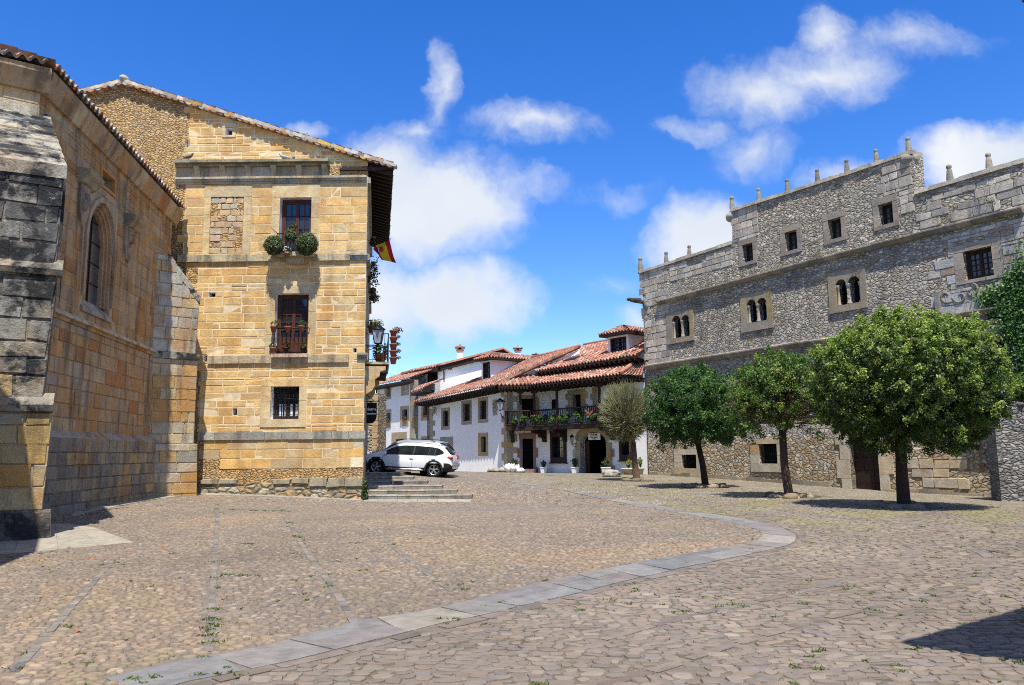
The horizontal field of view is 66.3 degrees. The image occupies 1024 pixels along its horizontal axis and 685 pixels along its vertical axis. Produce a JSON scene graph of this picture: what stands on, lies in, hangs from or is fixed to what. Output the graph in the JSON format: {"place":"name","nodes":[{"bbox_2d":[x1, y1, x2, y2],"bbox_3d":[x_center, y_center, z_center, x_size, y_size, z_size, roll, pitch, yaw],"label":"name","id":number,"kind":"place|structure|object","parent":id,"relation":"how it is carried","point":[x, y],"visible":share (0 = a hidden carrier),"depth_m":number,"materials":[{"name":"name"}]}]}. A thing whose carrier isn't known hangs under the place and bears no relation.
{"place":"outdoors","nodes":[
{"label":"outdoors","id":0,"kind":"place"},
{"bbox_2d":[0,493,471,553],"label":"pavement","id":1,"kind":"structure","parent":0,"point":[63,536],"depth_m":16.58,"materials":[{"name":"beige stone"}]},
{"bbox_2d":[106,481,795,684],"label":"path","id":2,"kind":"structure","parent":0,"point":[335,638],"depth_m":8.12,"materials":[{"name":"grey stone"}]},
{"bbox_2d":[0,470,1023,684],"bbox_3d":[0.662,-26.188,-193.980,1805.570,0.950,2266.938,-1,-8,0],"label":"ground","id":3,"kind":"structure","parent":0,"point":[494,491],"depth_m":17.50,"materials":[{"name":"stone"}]},
{"bbox_2d":[9,565,111,671],"bbox_3d":[-5.111,3.057,9.248,0.104,0.088,6.683,3,-9,-21],"label":"paving strip","id":4,"kind":"object","parent":3,"relation":"on","point":[37,646],"visible":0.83,"depth_m":7.80,"materials":[{"name":"grey stone"}]},
{"bbox_2d":[0,43,200,540],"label":"church","id":5,"kind":"structure","parent":3,"relation":"on","point":[100,297],"depth_m":21.70,"materials":[{"name":"stone"}]},
{"bbox_2d":[80,198,116,322],"bbox_3d":[-12.334,-2.511,23.179,0.430,3.569,2.334,0,-8,-8],"label":"window","id":6,"kind":"structure","parent":5,"relation":"in","point":[97,248],"depth_m":23.70,"materials":[{"name":"stone"}]},
{"bbox_2d":[100,165,116,197],"bbox_3d":[-12.537,-4.866,23.707,0.821,0.604,1.268,-1,-8,0],"label":"window frame","id":7,"kind":"structure","parent":5,"relation":"in","point":[112,192],"depth_m":23.90,"materials":[{"name":"brown stone"}]},
{"bbox_2d":[38,534,223,631],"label":"leaf litter","id":8,"kind":"object","parent":3,"relation":"on","point":[69,547],"visible":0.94,"depth_m":13.02,"materials":[{"name":"brown plant"}]},
{"bbox_2d":[204,501,219,651],"bbox_3d":[-6.192,3.997,16.446,0.103,0.226,21.043,2,-9,-20],"label":"paving strip","id":9,"kind":"object","parent":3,"relation":"on","point":[211,613],"visible":0.77,"depth_m":9.69,"materials":[{"name":"grey stone"}]},
{"bbox_2d":[80,74,397,499],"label":"mansion","id":10,"kind":"structure","parent":3,"relation":"on","point":[292,422],"depth_m":30.68,"materials":[{"name":"stone"}]},
{"bbox_2d":[182,153,193,159],"bbox_3d":[-12.886,-7.394,31.187,0.468,0.302,0.150,-1,-8,0],"label":"pigeon","id":11,"kind":"object","parent":10,"relation":"on","point":[188,156],"visible":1,"depth_m":31.14,"materials":[{"name":"paint"}]},
{"bbox_2d":[269,342,277,353],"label":"potted plant","id":12,"kind":"object","parent":10,"relation":"on","point":[272,349],"visible":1,"depth_m":30.12,"materials":[{"name":"orange plant"}]},
{"bbox_2d":[263,234,284,255],"bbox_3d":[-9.194,-3.774,30.269,0.827,0.896,0.812,-1,-8,0],"label":"potted plant","id":13,"kind":"object","parent":10,"relation":"on","point":[273,244],"visible":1,"depth_m":30.10,"materials":[{"name":"green plant"}]},
{"bbox_2d":[270,320,278,332],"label":"potted plant","id":14,"kind":"object","parent":10,"relation":"on","point":[273,329],"visible":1,"depth_m":30.10,"materials":[{"name":"green plant"}]},
{"bbox_2d":[279,153,289,158],"bbox_3d":[-9.040,-7.394,31.181,0.468,0.302,0.150,-1,-8,0],"label":"pigeon","id":15,"kind":"object","parent":10,"relation":"on","point":[283,156],"visible":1,"depth_m":31.14,"materials":[{"name":"paint"}]},
{"bbox_2d":[282,342,289,353],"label":"potted plant","id":16,"kind":"object","parent":10,"relation":"on","point":[286,349],"visible":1,"depth_m":30.12,"materials":[{"name":"green plant"}]},
{"bbox_2d":[273,387,298,418],"bbox_3d":[-8.680,2.365,30.367,1.046,1.235,0.090,-1,-8,0],"label":"window","id":17,"kind":"structure","parent":10,"relation":"in","point":[282,394],"depth_m":30.35,"materials":[{"name":"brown wood"}]},
{"bbox_2d":[282,245,291,257],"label":"potted plant","id":18,"kind":"object","parent":10,"relation":"on","point":[286,255],"visible":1,"depth_m":30.25,"materials":[{"name":"orange plant"}]},
{"bbox_2d":[284,323,290,332],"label":"potted plant","id":19,"kind":"object","parent":10,"relation":"on","point":[287,327],"visible":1,"depth_m":30.07,"materials":[{"name":"orange plant"}]},
{"bbox_2d":[284,228,297,242],"bbox_3d":[-8.615,-4.152,30.492,0.536,0.552,0.497,-1,-8,0],"label":"potted plant","id":20,"kind":"object","parent":10,"relation":"on","point":[290,235],"visible":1,"depth_m":30.38,"materials":[{"name":"green plant"}]},
{"bbox_2d":[288,222,297,230],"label":"potted plant","id":21,"kind":"object","parent":10,"relation":"on","point":[290,226],"visible":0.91,"depth_m":30.78,"materials":[{"name":"green plant"}]},
{"bbox_2d":[277,295,308,353],"bbox_3d":[-8.546,-0.674,30.737,1.261,2.361,0.090,-1,-8,0],"label":"window","id":22,"kind":"structure","parent":10,"relation":"in","point":[293,309],"depth_m":30.77,"materials":[{"name":"brown wood"}]},
{"bbox_2d":[282,200,311,251],"bbox_3d":[-8.552,-4.551,31.287,1.203,2.281,0.090,-1,-8,0],"label":"window","id":23,"kind":"structure","parent":10,"relation":"in","point":[297,211],"depth_m":31.34,"materials":[{"name":"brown wood"}]},
{"bbox_2d":[298,320,305,331],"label":"potted plant","id":24,"kind":"object","parent":10,"relation":"on","point":[301,327],"visible":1,"depth_m":30.06,"materials":[{"name":"green plant"}]},
{"bbox_2d":[299,342,306,352],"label":"potted plant","id":25,"kind":"object","parent":10,"relation":"on","point":[302,349],"visible":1,"depth_m":30.14,"materials":[{"name":"green plant"}]},
{"bbox_2d":[294,231,318,255],"bbox_3d":[-7.917,-3.788,30.292,0.976,1.008,0.890,-1,-8,0],"label":"potted plant","id":26,"kind":"object","parent":10,"relation":"on","point":[309,242],"visible":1,"depth_m":30.09,"materials":[{"name":"green plant"}]},
{"bbox_2d":[361,476,370,499],"bbox_3d":[-5.491,5.522,29.299,0.348,1.034,0.306,4,-9,-29],"label":"creeper","id":27,"kind":"object","parent":10,"relation":"attached to","point":[364,490],"visible":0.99,"depth_m":29.28,"materials":[{"name":"green plant"}]},
{"bbox_2d":[366,395,379,422],"bbox_3d":[-6.029,2.701,33.175,0.858,1.430,0.048,-1,-8,0],"label":"hanging sign","id":28,"kind":"object","parent":10,"relation":"attached to","point":[371,412],"visible":1,"depth_m":33.13,"materials":[{"name":"metal"}]},
{"bbox_2d":[367,256,379,290],"bbox_3d":[-5.954,-2.988,33.645,0.628,1.545,0.605,-1,-8,0],"label":"hanging plant","id":29,"kind":"object","parent":10,"relation":"attached to","point":[373,269],"visible":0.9,"depth_m":33.62,"materials":[{"name":"green plant"}]},
{"bbox_2d":[368,236,378,246],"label":"hanging plant","id":30,"kind":"object","parent":10,"relation":"attached to","point":[374,242],"visible":0.96,"depth_m":33.46,"materials":[{"name":"green plant"}]},
{"bbox_2d":[367,287,380,303],"bbox_3d":[-5.998,-2.058,33.810,0.500,0.769,0.686,-4,-9,25],"label":"hanging plant","id":31,"kind":"object","parent":10,"relation":"attached to","point":[374,295],"visible":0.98,"depth_m":33.76,"materials":[{"name":"green plant"}]},
{"bbox_2d":[366,318,383,334],"bbox_3d":[-5.678,-0.661,32.183,0.883,0.648,0.637,-1,-8,0],"label":"potted plant","id":32,"kind":"object","parent":10,"relation":"on","point":[371,325],"visible":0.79,"depth_m":32.06,"materials":[{"name":"green plant"}]},
{"bbox_2d":[366,324,385,350],"bbox_3d":[-5.355,-0.141,30.923,0.687,1.213,0.639,-4,-9,23],"label":"wall lantern","id":33,"kind":"object","parent":10,"relation":"attached to","point":[378,331],"depth_m":30.80,"materials":[{"name":"metal"}]},
{"bbox_2d":[373,343,387,361],"bbox_3d":[-5.281,0.402,31.375,0.553,0.812,0.580,-6,-10,35],"label":"potted plant","id":34,"kind":"object","parent":10,"relation":"on","point":[377,355],"visible":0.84,"depth_m":31.19,"materials":[{"name":"green plant"}]},
{"bbox_2d":[371,238,395,268],"bbox_3d":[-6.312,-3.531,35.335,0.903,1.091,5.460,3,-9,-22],"label":"flag","id":35,"kind":"object","parent":10,"relation":"attached to","point":[383,251],"visible":1,"depth_m":33.07,"materials":[{"name":"fabric"}]},
{"bbox_2d":[389,326,402,363],"bbox_3d":[-4.586,0.103,31.099,0.559,1.511,0.329,-1,-8,0],"label":"pot stack","id":36,"kind":"object","parent":10,"relation":"attached to","point":[393,344],"visible":1,"depth_m":31.01,"materials":[{"name":"ceramic"}]},
{"bbox_2d":[206,591,331,616],"bbox_3d":[-2.579,2.934,8.724,0.278,0.081,1.687,-7,-10,38],"label":"paving strip","id":37,"kind":"object","parent":3,"relation":"on","point":[315,596],"visible":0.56,"depth_m":8.61,"materials":[{"name":"grey stone"}]},
{"bbox_2d":[269,498,358,622],"bbox_3d":[-5.139,4.229,18.102,0.146,0.178,22.234,2,-9,-19],"label":"paving strip","id":38,"kind":"object","parent":3,"relation":"on","point":[346,609],"visible":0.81,"depth_m":10.36,"materials":[{"name":"grey stone"}]},
{"bbox_2d":[367,393,386,470],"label":"stone wall","id":39,"kind":"structure","parent":3,"relation":"on","point":[377,435],"depth_m":46.61,"materials":[{"name":"beige stone"}]},
{"bbox_2d":[327,500,450,588],"bbox_3d":[-3.769,4.413,19.125,0.118,0.233,20.314,2,-8,-17],"label":"paving strip","id":40,"kind":"object","parent":3,"relation":"on","point":[418,567],"visible":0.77,"depth_m":12.68,"materials":[{"name":"grey stone"}]},
{"bbox_2d":[366,441,458,476],"bbox_3d":[-4.885,5.573,37.556,4.490,1.667,2.200,2,-8,8],"label":"parked car","id":41,"kind":"object","parent":3,"relation":"on","point":[433,459],"visible":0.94,"depth_m":36.73,"materials":[{"name":"white metal"}]},
{"bbox_2d":[375,362,460,447],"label":"row house","id":42,"kind":"structure","parent":3,"relation":"on","point":[404,394],"depth_m":61.58,"materials":[{"name":"paint"}]},
{"bbox_2d":[384,388,390,399],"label":"window frame","id":43,"kind":"structure","parent":42,"relation":"in","point":[385,390],"depth_m":64.49,"materials":[{"name":"stone"}]},
{"bbox_2d":[386,409,390,427],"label":"window frame","id":44,"kind":"structure","parent":42,"relation":"in","point":[389,410],"depth_m":63.75,"materials":[{"name":"stone"}]},
{"bbox_2d":[400,406,408,425],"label":"window frame","id":45,"kind":"structure","parent":42,"relation":"in","point":[402,408],"depth_m":61.78,"materials":[{"name":"stone"}]},
{"bbox_2d":[401,379,411,395],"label":"window frame","id":46,"kind":"structure","parent":42,"relation":"in","point":[402,394],"depth_m":61.95,"materials":[{"name":"stone"}]},
{"bbox_2d":[421,406,426,420],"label":"window frame","id":47,"kind":"structure","parent":42,"relation":"in","point":[422,408],"depth_m":59.44,"materials":[{"name":"stone"}]},
{"bbox_2d":[364,471,473,498],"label":"stone steps","id":48,"kind":"structure","parent":3,"relation":"on","point":[434,492],"depth_m":30.62,"materials":[{"name":"grey stone"}]},
{"bbox_2d":[401,344,512,383],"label":"gable house","id":49,"kind":"structure","parent":3,"relation":"on","point":[460,369],"depth_m":61.28,"materials":[{"name":"paint"}]},
{"bbox_2d":[428,372,437,381],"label":"window","id":50,"kind":"structure","parent":49,"relation":"in","point":[431,376],"depth_m":62.84,"materials":[{"name":"black glass"}]},
{"bbox_2d":[186,530,806,684],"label":"kerb","id":51,"kind":"structure","parent":3,"relation":"on","point":[270,668],"depth_m":7.57,"materials":[{"name":"grey stone"}]},
{"bbox_2d":[487,467,505,471],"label":"stone bench","id":52,"kind":"object","parent":3,"relation":"on","point":[495,469],"visible":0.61,"depth_m":49.10,"materials":[{"name":"white stone"}]},
{"bbox_2d":[0,501,1023,684],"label":"cobblestones","id":53,"kind":"structure","parent":3,"relation":"on","point":[177,565],"depth_m":9.39,"materials":[{"name":"stone"}]},
{"bbox_2d":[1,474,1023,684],"bbox_3d":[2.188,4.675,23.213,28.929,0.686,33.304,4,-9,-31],"label":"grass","id":54,"kind":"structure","parent":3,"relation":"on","point":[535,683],"depth_m":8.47,"materials":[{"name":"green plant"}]},
{"bbox_2d":[504,458,524,472],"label":"stone planter","id":55,"kind":"object","parent":3,"relation":"on","point":[513,466],"visible":0.99,"depth_m":48.68,"materials":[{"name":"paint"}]},
{"bbox_2d":[414,324,648,473],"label":"white house","id":56,"kind":"structure","parent":3,"relation":"on","point":[472,427],"depth_m":49.05,"materials":[{"name":"paint"}]},
{"bbox_2d":[441,407,449,429],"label":"window frame","id":57,"kind":"structure","parent":56,"relation":"in","point":[442,409],"depth_m":55.88,"materials":[{"name":"stone"}]},
{"bbox_2d":[440,437,452,446],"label":"blocked doorway","id":58,"kind":"structure","parent":56,"relation":"in","point":[448,439],"depth_m":55.34,"materials":[{"name":"stone"}]},
{"bbox_2d":[445,411,447,425],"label":"window","id":59,"kind":"structure","parent":56,"relation":"in","point":[446,412],"depth_m":56.15,"materials":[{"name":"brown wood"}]},
{"bbox_2d":[461,400,471,424],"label":"window frame","id":60,"kind":"structure","parent":56,"relation":"in","point":[463,422],"depth_m":53.88,"materials":[{"name":"stone"}]},
{"bbox_2d":[465,404,469,420],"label":"window","id":61,"kind":"structure","parent":56,"relation":"in","point":[467,406],"depth_m":53.97,"materials":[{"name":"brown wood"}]},
{"bbox_2d":[478,397,487,422],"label":"window frame","id":62,"kind":"structure","parent":56,"relation":"in","point":[480,420],"depth_m":52.13,"materials":[{"name":"stone"}]},
{"bbox_2d":[478,433,487,455],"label":"window frame","id":63,"kind":"structure","parent":56,"relation":"in","point":[480,435],"depth_m":51.92,"materials":[{"name":"stone"}]},
{"bbox_2d":[482,401,485,418],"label":"window","id":64,"kind":"structure","parent":56,"relation":"in","point":[483,402],"depth_m":52.36,"materials":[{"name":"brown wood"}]},
{"bbox_2d":[495,398,504,420],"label":"wall lantern","id":65,"kind":"object","parent":56,"relation":"attached to","point":[500,402],"depth_m":48.66,"materials":[{"name":"metal"}]},
{"bbox_2d":[518,415,528,425],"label":"geranium","id":66,"kind":"object","parent":56,"relation":"on","point":[523,419],"visible":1,"depth_m":48.32,"materials":[{"name":"plant"}]},
{"bbox_2d":[522,399,532,418],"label":"upper doorway","id":67,"kind":"structure","parent":56,"relation":"in","point":[527,404],"depth_m":50.01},
{"bbox_2d":[523,439,532,468],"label":"doorway","id":68,"kind":"structure","parent":56,"relation":"in","point":[527,443],"depth_m":50.09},
{"bbox_2d":[532,414,548,423],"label":"geranium","id":69,"kind":"object","parent":56,"relation":"on","point":[540,418],"visible":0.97,"depth_m":47.67,"materials":[{"name":"plant"}]},
{"bbox_2d":[548,411,555,424],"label":"geranium","id":70,"kind":"object","parent":56,"relation":"on","point":[551,419],"visible":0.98,"depth_m":46.98,"materials":[{"name":"plant"}]},
{"bbox_2d":[548,431,567,463],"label":"window","id":71,"kind":"structure","parent":56,"relation":"in","point":[558,448],"depth_m":48.49,"materials":[{"name":"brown wood"}]},
{"bbox_2d":[557,415,564,424],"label":"geranium","id":72,"kind":"object","parent":56,"relation":"on","point":[559,418],"visible":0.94,"depth_m":46.36,"materials":[{"name":"plant"}]},
{"bbox_2d":[561,414,569,423],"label":"geranium","id":73,"kind":"object","parent":56,"relation":"on","point":[565,418],"visible":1,"depth_m":46.05,"materials":[{"name":"plant"}]},
{"bbox_2d":[572,411,582,423],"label":"geranium","id":74,"kind":"object","parent":56,"relation":"on","point":[578,415],"visible":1,"depth_m":45.30,"materials":[{"name":"plant"}]},
{"bbox_2d":[585,441,589,472],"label":"door leaf","id":75,"kind":"structure","parent":56,"relation":"in","point":[587,443],"depth_m":46.79,"materials":[{"name":"brown wood"}]},
{"bbox_2d":[584,407,594,423],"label":"geranium","id":76,"kind":"object","parent":56,"relation":"on","point":[588,416],"visible":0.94,"depth_m":44.56,"materials":[{"name":"plant"}]},
{"bbox_2d":[590,410,597,422],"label":"geranium","id":77,"kind":"object","parent":56,"relation":"on","point":[594,415],"visible":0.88,"depth_m":44.27,"materials":[{"name":"plant"}]},
{"bbox_2d":[588,433,600,439],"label":"notice sign","id":78,"kind":"object","parent":56,"relation":"attached to","point":[594,436],"visible":1,"depth_m":45.84,"materials":[{"name":"paint"}]},
{"bbox_2d":[617,439,631,461],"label":"window","id":79,"kind":"structure","parent":56,"relation":"in","point":[624,451],"depth_m":44.18,"materials":[{"name":"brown wood"}]},
{"bbox_2d":[539,460,546,472],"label":"potted plant","id":80,"kind":"object","parent":3,"relation":"on","point":[543,468],"visible":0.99,"depth_m":48.29,"materials":[{"name":"green plant"}]},
{"bbox_2d":[570,458,579,472],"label":"potted plant","id":81,"kind":"object","parent":3,"relation":"on","point":[574,462],"visible":0.99,"depth_m":46.11,"materials":[{"name":"green plant"}]},
{"bbox_2d":[600,459,610,471],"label":"potted plant","id":82,"kind":"object","parent":3,"relation":"on","point":[605,462],"visible":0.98,"depth_m":44.07,"materials":[{"name":"green plant"}]},
{"bbox_2d":[602,469,621,476],"bbox_3d":[5.012,6.645,39.574,0.963,0.522,0.713,3,-9,-25],"label":"boulder","id":83,"kind":"object","parent":3,"relation":"on","point":[611,473],"visible":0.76,"depth_m":39.33,"materials":[{"name":"white stone"}]},
{"bbox_2d":[596,379,650,477],"bbox_3d":[5.211,4.057,35.771,2.649,4.874,2.481,-1,-8,0],"label":"pollard tree","id":84,"kind":"object","parent":3,"relation":"on","point":[629,406],"visible":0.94,"depth_m":35.48,"materials":[{"name":"green plant"}]},
{"bbox_2d":[621,459,632,474],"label":"potted plant","id":85,"kind":"object","parent":3,"relation":"on","point":[627,471],"visible":0.94,"depth_m":42.33,"materials":[{"name":"green plant"}]},
{"bbox_2d":[620,477,653,481],"bbox_3d":[5.661,6.226,35.510,1.512,0.263,1.421,-1,-8,0],"label":"tree kerb","id":86,"kind":"object","parent":3,"relation":"on","point":[635,479],"visible":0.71,"depth_m":35.04,"materials":[{"name":"stone"}]},
{"bbox_2d":[638,457,643,473],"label":"potted plant","id":87,"kind":"object","parent":3,"relation":"on","point":[641,470],"visible":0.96,"depth_m":42.50,"materials":[{"name":"green plant"}]},
{"bbox_2d":[681,483,728,487],"bbox_3d":[7.349,5.498,30.012,1.768,0.259,1.656,-1,-8,0],"label":"tree kerb","id":88,"kind":"object","parent":3,"relation":"on","point":[713,485],"visible":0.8,"depth_m":29.45,"materials":[{"name":"stone"}]},
{"bbox_2d":[640,360,749,483],"bbox_3d":[7.127,3.195,30.257,4.352,4.994,4.177,-1,-8,0],"label":"evergreen tree","id":89,"kind":"object","parent":88,"relation":"on","point":[686,395],"visible":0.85,"depth_m":29.50,"materials":[{"name":"green plant"}]},
{"bbox_2d":[549,585,969,684],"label":"paving strip","id":90,"kind":"object","parent":3,"relation":"on","point":[673,664],"visible":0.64,"depth_m":6.86,"materials":[{"name":"grey stone"}]},
{"bbox_2d":[599,545,921,640],"bbox_3d":[3.882,2.988,9.774,0.677,0.128,8.365,-8,-11,43],"label":"paving strip","id":91,"kind":"object","parent":3,"relation":"on","point":[916,553],"visible":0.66,"depth_m":8.54,"materials":[{"name":"grey stone"}]},
{"bbox_2d":[762,491,814,498],"bbox_3d":[8.675,4.809,24.529,1.550,0.287,1.517,-1,-8,0],"label":"tree kerb","id":92,"kind":"object","parent":3,"relation":"on","point":[773,494],"visible":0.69,"depth_m":24.06,"materials":[{"name":"stone"}]},
{"bbox_2d":[716,344,832,493],"bbox_3d":[8.500,2.490,24.829,4.157,5.038,3.812,-1,-8,0],"label":"sparse tree","id":93,"kind":"object","parent":92,"relation":"on","point":[776,393],"visible":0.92,"depth_m":24.34,"materials":[{"name":"green plant"}]},
{"bbox_2d":[627,137,1023,496],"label":"palace","id":94,"kind":"structure","parent":3,"relation":"on","point":[922,258],"depth_m":33.33,"materials":[{"name":"grey stone"}]},
{"bbox_2d":[746,245,752,261],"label":"window","id":95,"kind":"structure","parent":94,"relation":"in","point":[749,248],"depth_m":37.73,"materials":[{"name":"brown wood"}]},
{"bbox_2d":[789,232,796,249],"bbox_3d":[12.832,-4.559,35.454,0.090,0.887,0.664,4,-9,-31],"label":"window","id":96,"kind":"structure","parent":94,"relation":"in","point":[792,236],"depth_m":35.60,"materials":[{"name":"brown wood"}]},
{"bbox_2d":[644,176,1021,355],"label":"wall weeds","id":97,"kind":"object","parent":94,"relation":"attached to","point":[862,254],"depth_m":32.07,"materials":[{"name":"green plant"}]},
{"bbox_2d":[832,219,841,238],"bbox_3d":[14.009,-4.823,33.530,0.090,0.875,0.626,4,-9,-31],"label":"window","id":98,"kind":"structure","parent":94,"relation":"in","point":[836,225],"depth_m":33.65,"materials":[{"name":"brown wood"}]},
{"bbox_2d":[853,437,880,489],"bbox_3d":[14.403,5.399,31.550,0.096,3.554,1.292,4,-9,-31],"label":"door","id":99,"kind":"structure","parent":94,"relation":"in","point":[866,466],"depth_m":31.67,"materials":[{"name":"brown wood"}]},
{"bbox_2d":[882,204,893,224],"bbox_3d":[15.233,-5.128,31.534,0.090,0.865,0.610,4,-9,-31],"label":"window","id":100,"kind":"structure","parent":94,"relation":"in","point":[887,210],"depth_m":31.64,"materials":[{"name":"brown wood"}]},
{"bbox_2d":[966,247,993,279],"bbox_3d":[16.933,-2.823,28.268,0.090,1.067,1.008,4,-9,-31],"label":"window","id":101,"kind":"structure","parent":94,"relation":"in","point":[979,262],"depth_m":28.31,"materials":[{"name":"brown wood"}]},
{"bbox_2d":[967,241,1023,403],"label":"ivy","id":102,"kind":"object","parent":94,"relation":"attached to","point":[1012,322],"visible":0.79,"depth_m":26.87,"materials":[{"name":"green plant"}]},
{"bbox_2d":[868,500,940,509],"bbox_3d":[10.040,4.196,20.114,1.537,0.280,1.641,-1,-8,0],"label":"tree kerb","id":103,"kind":"object","parent":3,"relation":"on","point":[893,504],"visible":0.62,"depth_m":19.62,"materials":[{"name":"stone"}]},
{"bbox_2d":[805,301,1023,503],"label":"leafy tree","id":104,"kind":"object","parent":103,"relation":"on","point":[932,373],"visible":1,"depth_m":19.14,"materials":[{"name":"green plant"}]},
{"bbox_2d":[960,547,996,584],"bbox_3d":[6.555,3.121,10.996,0.463,0.115,3.626,-5,-9,29],"label":"paving strip","id":105,"kind":"object","parent":3,"relation":"on","point":[987,560],"visible":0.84,"depth_m":10.76,"materials":[{"name":"grey stone"}]},
{"bbox_2d":[986,400,1023,500],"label":"garden wall","id":106,"kind":"structure","parent":3,"relation":"on","point":[1005,447],"depth_m":25.20,"materials":[{"name":"grey stone"}]},
{"bbox_2d":[1004,369,1023,400],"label":"wall shrub","id":107,"kind":"object","parent":106,"relation":"on","point":[1021,394],"visible":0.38,"depth_m":25.56,"materials":[{"name":"green plant"}]},
{"bbox_2d":[0,0,1023,392],"label":"sky","id":108,"kind":"structure","parent":0,"point":[540,149],"materials":[{"name":"blue"}]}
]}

